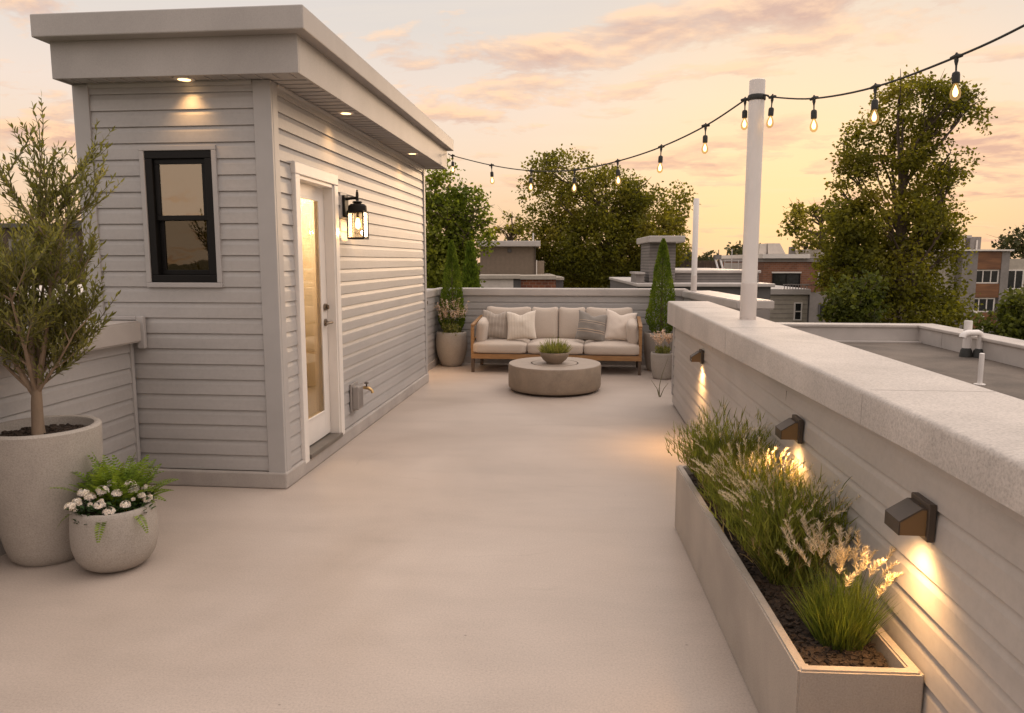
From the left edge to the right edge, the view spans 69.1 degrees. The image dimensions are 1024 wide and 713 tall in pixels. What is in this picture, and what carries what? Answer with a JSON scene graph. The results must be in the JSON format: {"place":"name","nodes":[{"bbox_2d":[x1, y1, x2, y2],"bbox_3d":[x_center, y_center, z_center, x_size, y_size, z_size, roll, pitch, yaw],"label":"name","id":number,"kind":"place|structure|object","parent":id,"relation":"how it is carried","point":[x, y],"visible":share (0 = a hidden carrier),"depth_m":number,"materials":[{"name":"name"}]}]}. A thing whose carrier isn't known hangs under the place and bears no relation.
{"place":"outdoors","nodes":[
{"label":"outdoors","id":0,"kind":"place"},
{"bbox_2d":[5,284,85,326],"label":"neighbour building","id":1,"kind":"structure","parent":0,"point":[40,287],"depth_m":12.72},
{"bbox_2d":[0,363,758,712],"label":"terrace floor","id":2,"kind":"structure","parent":0,"point":[484,537],"depth_m":3.66,"materials":[{"name":"beige concrete"}]},
{"bbox_2d":[0,415,102,566],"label":"tall pot","id":3,"kind":"object","parent":2,"relation":"on","point":[34,469],"visible":0.89,"depth_m":3.83,"materials":[{"name":"concrete"}]},
{"bbox_2d":[0,92,124,434],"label":"olive tree","id":4,"kind":"object","parent":3,"relation":"on","point":[41,335],"visible":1,"depth_m":3.87,"materials":[{"name":"green plant"}]},
{"bbox_2d":[0,320,140,555],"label":"parapet wall","id":5,"kind":"structure","parent":2,"relation":"on","point":[97,381],"depth_m":4.86,"materials":[{"name":"plastic"}]},
{"bbox_2d":[69,498,158,572],"bbox_3d":[-2.095,0.940,3.923,0.417,0.333,0.417,1,7,6],"label":"round pot","id":6,"kind":"object","parent":2,"relation":"on","point":[127,541],"visible":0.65,"depth_m":3.76,"materials":[{"name":"concrete"}]},
{"bbox_2d":[63,479,156,524],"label":"white flowers","id":7,"kind":"object","parent":6,"relation":"in","point":[88,496],"visible":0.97,"depth_m":3.80,"materials":[{"name":"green plant"}]},
{"bbox_2d":[50,454,177,542],"bbox_3d":[-2.123,0.687,3.941,0.625,0.381,0.521,3,8,22],"label":"fern","id":8,"kind":"object","parent":6,"relation":"in","point":[99,478],"visible":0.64,"depth_m":3.90,"materials":[{"name":"green plant"}]},
{"bbox_2d":[30,4,453,488],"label":"stair shed","id":9,"kind":"structure","parent":2,"relation":"on","point":[270,302],"depth_m":5.20,"materials":[{"name":"grey wood"}]},
{"bbox_2d":[100,316,146,348],"bbox_3d":[-2.727,-0.171,5.215,0.325,0.225,0.033,1,7,6],"label":"coping flashing","id":10,"kind":"object","parent":9,"relation":"attached to","point":[142,343],"visible":0.88,"depth_m":5.19,"materials":[{"name":"grey metal"}]},
{"bbox_2d":[128,343,140,469],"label":"channel trim","id":11,"kind":"structure","parent":9,"relation":"attached to","point":[134,399],"depth_m":5.25,"materials":[{"name":"grey metal"}]},
{"bbox_2d":[144,150,217,282],"bbox_3d":[-2.261,-0.958,5.124,0.478,0.888,0.082,1,7,6],"label":"window","id":12,"kind":"structure","parent":9,"relation":"in","point":[179,187],"depth_m":5.11,"materials":[{"name":"black glass"}]},
{"bbox_2d":[173,76,194,81],"bbox_3d":[-2.157,-1.825,4.891,0.132,0.009,0.132,1,7,6],"label":"downlight","id":13,"kind":"object","parent":9,"relation":"attached to","point":[183,79],"visible":0.99,"depth_m":4.88,"materials":[{"name":"white glass"}]},
{"bbox_2d":[300,182,332,445],"bbox_3d":[-1.573,-0.324,5.901,0.109,2.044,0.688,1,7,6],"label":"door","id":14,"kind":"structure","parent":9,"relation":"in","point":[320,423],"depth_m":6.12,"materials":[{"name":"white paint"}]},
{"bbox_2d":[338,111,353,114],"bbox_3d":[-1.344,-1.970,6.015,0.132,0.009,0.132,1,7,6],"label":"downlight","id":15,"kind":"object","parent":9,"relation":"attached to","point":[346,113],"visible":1,"depth_m":6.01,"materials":[{"name":"white paint"}]},
{"bbox_2d":[339,190,368,239],"bbox_3d":[-1.362,-1.231,6.438,0.212,0.425,0.172,1,7,6],"label":"wall lantern","id":16,"kind":"object","parent":9,"relation":"attached to","point":[357,207],"depth_m":6.41,"materials":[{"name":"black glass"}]},
{"bbox_2d":[350,381,363,412],"bbox_3d":[-1.407,0.366,6.758,0.080,0.255,0.190,1,7,6],"label":"utility box","id":17,"kind":"object","parent":9,"relation":"attached to","point":[356,396],"visible":1,"depth_m":6.69,"materials":[{"name":"grey plastic"}]},
{"bbox_2d":[363,382,373,392],"bbox_3d":[-1.358,0.293,6.967,0.132,0.104,0.060,1,7,6],"label":"garden tap","id":18,"kind":"object","parent":9,"relation":"attached to","point":[368,388],"visible":0.81,"depth_m":6.95,"materials":[{"name":"gold metal"}]},
{"bbox_2d":[427,288,439,370],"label":"parapet wall","id":19,"kind":"structure","parent":2,"relation":"on","point":[432,320],"depth_m":11.17,"materials":[{"name":"plastic"}]},
{"bbox_2d":[436,331,466,366],"bbox_3d":[-0.926,-0.121,11.400,0.481,0.525,0.481,1,7,6],"label":"tall pot","id":20,"kind":"object","parent":2,"relation":"on","point":[451,348],"visible":1,"depth_m":11.21,"materials":[{"name":"concrete"}]},
{"bbox_2d":[434,296,468,335],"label":"pink flowers","id":21,"kind":"object","parent":20,"relation":"on","point":[454,329],"visible":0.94,"depth_m":11.19,"materials":[{"name":"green plant"}]},
{"bbox_2d":[438,240,465,330],"bbox_3d":[-0.929,-1.051,11.371,0.439,1.457,0.442,1,7,6],"label":"cone shrub","id":22,"kind":"object","parent":20,"relation":"on","point":[449,281],"visible":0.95,"depth_m":11.29,"materials":[{"name":"green plant"}]},
{"bbox_2d":[508,357,600,396],"bbox_3d":[0.534,0.243,9.321,1.156,0.334,1.260,1,7,6],"label":"round table","id":23,"kind":"object","parent":2,"relation":"on","point":[567,377],"visible":0.85,"depth_m":8.82,"materials":[{"name":"beige concrete"}]},
{"bbox_2d":[539,351,569,363],"bbox_3d":[0.529,0.012,9.241,0.380,0.146,0.380,1,7,6],"label":"bowl planter","id":24,"kind":"object","parent":23,"relation":"on","point":[552,358],"visible":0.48,"depth_m":9.11,"materials":[{"name":"concrete"}]},
{"bbox_2d":[538,335,571,353],"bbox_3d":[0.536,-0.157,9.215,0.469,0.245,0.453,-5,9,-33],"label":"bowl plant","id":25,"kind":"object","parent":24,"relation":"on","point":[555,348],"visible":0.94,"depth_m":9.16,"materials":[{"name":"green plant"}]},
{"bbox_2d":[471,306,642,374],"bbox_3d":[0.664,-0.258,10.931,2.434,0.916,0.869,1,7,7],"label":"outdoor sofa","id":26,"kind":"object","parent":2,"relation":"on","point":[549,321],"visible":0.76,"depth_m":10.69,"materials":[{"name":"beige fabric"}]},
{"bbox_2d":[482,309,510,338],"bbox_3d":[-0.243,-0.469,10.951,0.440,0.440,0.183,4,-8,7],"label":"throw pillow","id":27,"kind":"object","parent":26,"relation":"on","point":[498,326],"visible":0.81,"depth_m":10.88,"materials":[{"name":"beige fabric"}]},
{"bbox_2d":[506,310,536,339],"bbox_3d":[0.135,-0.451,10.811,0.440,0.440,0.192,-3,-13,4],"label":"throw pillow","id":28,"kind":"object","parent":26,"relation":"on","point":[521,326],"visible":1,"depth_m":10.75,"materials":[{"name":"beige fabric"}]},
{"bbox_2d":[575,310,606,340],"bbox_3d":[1.149,-0.426,10.704,0.440,0.440,0.186,9,-12,2],"label":"throw pillow","id":29,"kind":"object","parent":26,"relation":"on","point":[590,327],"visible":1,"depth_m":10.63,"materials":[{"name":"grey fabric"}]},
{"bbox_2d":[604,309,636,340],"bbox_3d":[1.557,-0.438,10.708,0.460,0.460,0.183,7,-10,2],"label":"throw pillow","id":30,"kind":"object","parent":26,"relation":"on","point":[615,328],"visible":0.81,"depth_m":10.64,"materials":[{"name":"beige fabric"}]},
{"bbox_2d":[434,288,688,364],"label":"parapet wall","id":31,"kind":"structure","parent":2,"relation":"on","point":[636,300],"depth_m":11.48,"materials":[{"name":"plastic"}]},
{"bbox_2d":[644,331,672,370],"bbox_3d":[2.179,-0.076,10.895,0.504,0.565,0.504,1,7,6],"label":"tall pot","id":32,"kind":"object","parent":2,"relation":"on","point":[649,345],"visible":0.35,"depth_m":10.74,"materials":[{"name":"concrete"}]},
{"bbox_2d":[645,238,675,333],"bbox_3d":[2.176,-1.001,10.777,0.484,1.430,0.473,1,7,6],"label":"cone shrub","id":33,"kind":"object","parent":32,"relation":"on","point":[660,276],"visible":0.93,"depth_m":10.69,"materials":[{"name":"green plant"}]},
{"bbox_2d":[651,359,667,396],"bbox_3d":[1.749,0.247,8.809,0.202,0.463,0.087,1,7,6],"label":"dry sprig","id":34,"kind":"object","parent":2,"relation":"on","point":[658,391],"visible":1,"depth_m":8.80,"materials":[{"name":"beige plant"}]},
{"bbox_2d":[651,351,671,379],"bbox_3d":[2.062,0.122,10.162,0.336,0.360,0.336,1,7,6],"label":"pot","id":35,"kind":"object","parent":2,"relation":"on","point":[658,362],"visible":0.82,"depth_m":10.03,"materials":[{"name":"concrete"}]},
{"bbox_2d":[650,329,672,353],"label":"pink flowers","id":36,"kind":"object","parent":35,"relation":"on","point":[660,349],"visible":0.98,"depth_m":10.07,"materials":[{"name":"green plant"}]},
{"bbox_2d":[682,291,773,320],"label":"parapet wall","id":37,"kind":"structure","parent":2,"relation":"on","point":[732,301],"depth_m":9.00,"materials":[{"name":"concrete"}]},
{"bbox_2d":[691,198,698,290],"bbox_3d":[2.689,-1.636,10.915,0.095,1.346,0.097,1,7,6],"label":"white pole","id":38,"kind":"object","parent":37,"relation":"on","point":[695,244],"visible":0.93,"depth_m":10.88,"materials":[{"name":"plastic"}]},
{"bbox_2d":[675,465,923,712],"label":"trough planter","id":39,"kind":"object","parent":2,"relation":"on","point":[786,661],"visible":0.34,"depth_m":2.57,"materials":[{"name":"concrete"}]},
{"bbox_2d":[0,0,1023,263],"label":"sky","id":40,"kind":"structure","parent":0,"point":[506,80],"materials":[{"name":"orange"}]},
{"bbox_2d":[680,260,719,267],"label":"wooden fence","id":41,"kind":"object","parent":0,"point":[707,264],"visible":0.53,"depth_m":45.65,"materials":[{"name":"brown wood"}]},
{"bbox_2d":[713,250,723,268],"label":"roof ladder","id":42,"kind":"object","parent":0,"point":[718,256],"visible":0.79,"depth_m":43.62,"materials":[{"name":"metal"}]},
{"bbox_2d":[665,400,779,496],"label":"ornamental grass","id":43,"kind":"object","parent":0,"point":[708,441],"depth_m":3.92,"materials":[{"name":"green plant"}]},
{"bbox_2d":[691,436,822,536],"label":"ornamental grass","id":44,"kind":"object","parent":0,"point":[716,485],"depth_m":3.41,"materials":[{"name":"green plant"}]},
{"bbox_2d":[702,457,860,586],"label":"ornamental grass","id":45,"kind":"object","parent":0,"point":[763,532],"depth_m":2.88,"materials":[{"name":"green plant"}]},
{"bbox_2d":[775,508,902,651],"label":"ornamental grass","id":46,"kind":"object","parent":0,"point":[845,624],"depth_m":2.43,"materials":[{"name":"green plant"}]},
{"bbox_2d":[885,235,1023,333],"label":"apartment block","id":47,"kind":"structure","parent":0,"point":[994,274],"depth_m":42.89,"materials":[{"name":"brown brick"}]},
{"bbox_2d":[974,298,994,311],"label":"window","id":48,"kind":"structure","parent":47,"relation":"in","point":[988,303],"depth_m":43.09,"materials":[{"name":"glass"}]},
{"bbox_2d":[976,270,998,282],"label":"window","id":49,"kind":"structure","parent":47,"relation":"in","point":[983,276],"depth_m":42.88,"materials":[{"name":"glass"}]},
{"bbox_2d":[1007,270,1023,288],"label":"window","id":50,"kind":"structure","parent":47,"relation":"in","point":[1015,277],"depth_m":43.25,"materials":[{"name":"glass"}]},
{"label":"ground","id":51,"kind":"structure","parent":0,"visible":0},
{"bbox_2d":[0,220,85,285],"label":"dark house","id":52,"kind":"structure","parent":51,"relation":"on","point":[9,244],"depth_m":21.81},
{"bbox_2d":[8,239,30,261],"bbox_3d":[-14.348,-3.091,21.690,0.565,0.666,0.080,-1,7,-8],"label":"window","id":53,"kind":"structure","parent":52,"relation":"in","point":[10,241],"depth_m":21.61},
{"bbox_2d":[66,239,78,261],"bbox_3d":[-12.952,-3.116,21.886,0.323,0.666,0.080,-1,7,-8],"label":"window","id":54,"kind":"structure","parent":52,"relation":"in","point":[68,241],"depth_m":21.85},
{"bbox_2d":[461,240,479,287],"bbox_3d":[-0.994,1.294,17.807,1.360,8.081,1.412,1,7,6],"label":"tall conifer","id":55,"kind":"object","parent":51,"relation":"on","point":[470,271],"visible":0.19,"depth_m":17.27,"materials":[{"name":"green plant"}]},
{"bbox_2d":[490,208,530,240],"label":"young tree","id":56,"kind":"object","parent":51,"relation":"on","point":[511,236],"visible":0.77,"depth_m":51.27,"materials":[{"name":"green plant"}]},
{"bbox_2d":[477,233,563,287],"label":"rooftop building","id":57,"kind":"structure","parent":51,"relation":"on","point":[511,264],"depth_m":40.56,"materials":[{"name":"grey brick"}]},
{"bbox_2d":[431,255,688,287],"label":"distant woods","id":58,"kind":"object","parent":51,"relation":"on","point":[548,272],"depth_m":137.59,"materials":[{"name":"green plant"}]},
{"bbox_2d":[510,143,700,287],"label":"broad tree","id":59,"kind":"object","parent":51,"relation":"on","point":[590,265],"visible":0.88,"depth_m":44.11,"materials":[{"name":"green plant"}]},
{"bbox_2d":[609,236,774,299],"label":"neighbour building","id":60,"kind":"structure","parent":51,"relation":"on","point":[729,281],"depth_m":21.21,"materials":[{"name":"concrete"}]},
{"bbox_2d":[676,250,722,268],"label":"tree","id":61,"kind":"object","parent":51,"relation":"on","point":[707,256],"visible":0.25,"depth_m":88.23,"materials":[{"name":"green plant"}]},
{"bbox_2d":[720,240,760,268],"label":"tree","id":62,"kind":"object","parent":51,"relation":"on","point":[737,249],"visible":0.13,"depth_m":88.80,"materials":[{"name":"green plant"}]},
{"bbox_2d":[770,284,810,322],"bbox_3d":[12.353,1.168,36.421,2.029,9.571,6.250,1,7,4],"label":"siding annex","id":63,"kind":"object","parent":51,"relation":"on","point":[792,303],"visible":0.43,"depth_m":32.96,"materials":[{"name":"wood"}]},
{"bbox_2d":[793,302,802,320],"bbox_3d":[12.681,-1.998,32.963,0.348,0.802,0.080,1,7,4],"label":"window","id":64,"kind":"structure","parent":63,"relation":"in","point":[797,316],"depth_m":32.94,"materials":[{"name":"white paint"}]},
{"bbox_2d":[721,243,882,322],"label":"brick building","id":65,"kind":"structure","parent":51,"relation":"on","point":[777,265],"depth_m":41.83,"materials":[{"name":"brown brick"}]},
{"bbox_2d":[724,249,741,268],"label":"white railing","id":66,"kind":"object","parent":65,"relation":"on","point":[731,265],"visible":0.36,"depth_m":44.72,"materials":[{"name":"plastic"}]},
{"bbox_2d":[772,273,800,286],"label":"window","id":67,"kind":"structure","parent":65,"relation":"in","point":[779,279],"depth_m":41.82,"materials":[{"name":"black glass"}]},
{"bbox_2d":[818,304,825,318],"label":"window","id":68,"kind":"structure","parent":65,"relation":"in","point":[820,307],"depth_m":41.98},
{"bbox_2d":[776,192,857,256],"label":"golden tree","id":69,"kind":"object","parent":51,"relation":"on","point":[799,211],"visible":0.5,"depth_m":43.33,"materials":[{"name":"green plant"}]},
{"bbox_2d":[667,301,1023,712],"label":"parapet wall","id":70,"kind":"structure","parent":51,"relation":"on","point":[885,433],"depth_m":2.36,"materials":[{"name":"concrete"}]},
{"bbox_2d":[690,349,703,363],"bbox_3d":[1.559,-0.001,6.276,0.098,0.114,0.124,1,7,6],"label":"wall sconce","id":71,"kind":"object","parent":70,"relation":"attached to","point":[697,356],"depth_m":6.23,"materials":[{"name":"brown metal"}]},
{"bbox_2d":[739,78,765,319],"bbox_3d":[1.795,-1.152,5.546,0.127,1.752,0.130,1,7,6],"label":"white pole","id":72,"kind":"object","parent":70,"relation":"on","point":[748,298],"visible":1,"depth_m":5.50,"materials":[{"name":"plastic"}]},
{"bbox_2d":[448,24,1023,191],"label":"string lights","id":73,"kind":"object","parent":72,"relation":"hanging from","point":[955,78],"visible":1,"depth_m":5.31,"materials":[{"name":"black rubber"}]},
{"bbox_2d":[775,414,803,443],"bbox_3d":[1.301,0.339,3.493,0.098,0.114,0.124,1,7,6],"label":"wall sconce","id":74,"kind":"object","parent":70,"relation":"attached to","point":[790,428],"depth_m":3.45,"materials":[{"name":"brown metal"}]},
{"bbox_2d":[884,492,936,542],"bbox_3d":[1.184,0.477,2.215,0.098,0.114,0.124,1,7,6],"label":"wall sconce","id":75,"kind":"object","parent":70,"relation":"attached to","point":[914,514],"depth_m":2.17,"materials":[{"name":"brown metal"}]},
{"bbox_2d":[776,322,1023,399],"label":"neighbour building","id":76,"kind":"structure","parent":51,"relation":"on","point":[935,348],"depth_m":11.30,"materials":[{"name":"concrete"}]},
{"bbox_2d":[959,320,983,357],"bbox_3d":[6.662,-0.253,10.838,0.466,0.530,0.275,-1,7,-9],"label":"vent pipe","id":77,"kind":"object","parent":76,"relation":"on","point":[967,333],"visible":0.92,"depth_m":10.81,"materials":[{"name":"white plastic"}]},
{"bbox_2d":[973,353,985,384],"bbox_3d":[5.332,0.141,8.451,0.120,0.360,0.120,1,7,6],"label":"roof post","id":78,"kind":"object","parent":76,"relation":"on","point":[980,369],"visible":0.99,"depth_m":8.43,"materials":[{"name":"white plastic"}]},
{"bbox_2d":[804,65,997,328],"bbox_3d":[15.388,-2.294,30.007,6.819,18.082,4.926,1,7,6],"label":"tall tree","id":79,"kind":"object","parent":51,"relation":"on","point":[909,294],"visible":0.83,"depth_m":28.84,"materials":[{"name":"green plant"}]},
{"bbox_2d":[971,285,1023,339],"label":"leafy tree","id":80,"kind":"object","parent":51,"relation":"on","point":[1009,314],"visible":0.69,"depth_m":21.83,"materials":[{"name":"green plant"}]},
{"bbox_2d":[987,223,1023,258],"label":"tree","id":81,"kind":"object","parent":51,"relation":"on","point":[1015,243],"visible":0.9,"depth_m":73.86,"materials":[{"name":"green plant"}]},
{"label":"road","id":82,"kind":"structure","parent":0,"visible":0},
{"bbox_2d":[0,216,22,222],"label":"shadowy tree","id":83,"kind":"object","parent":82,"relation":"on","point":[13,220],"depth_m":30.05,"materials":[{"name":"green plant"}]},
{"bbox_2d":[425,156,499,288],"bbox_3d":[-2.306,0.007,27.194,3.702,14.243,2.626,1,7,6],"label":"street tree","id":84,"kind":"object","parent":82,"relation":"on","point":[454,220],"visible":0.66,"depth_m":26.19,"materials":[{"name":"green plant"}]},
{"bbox_2d":[816,270,889,322],"bbox_3d":[12.406,1.963,27.452,2.593,10.297,1.908,1,7,6],"label":"tree","id":85,"kind":"object","parent":82,"relation":"on","point":[856,303],"visible":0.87,"depth_m":26.66,"materials":[{"name":"green plant"}]}
]}

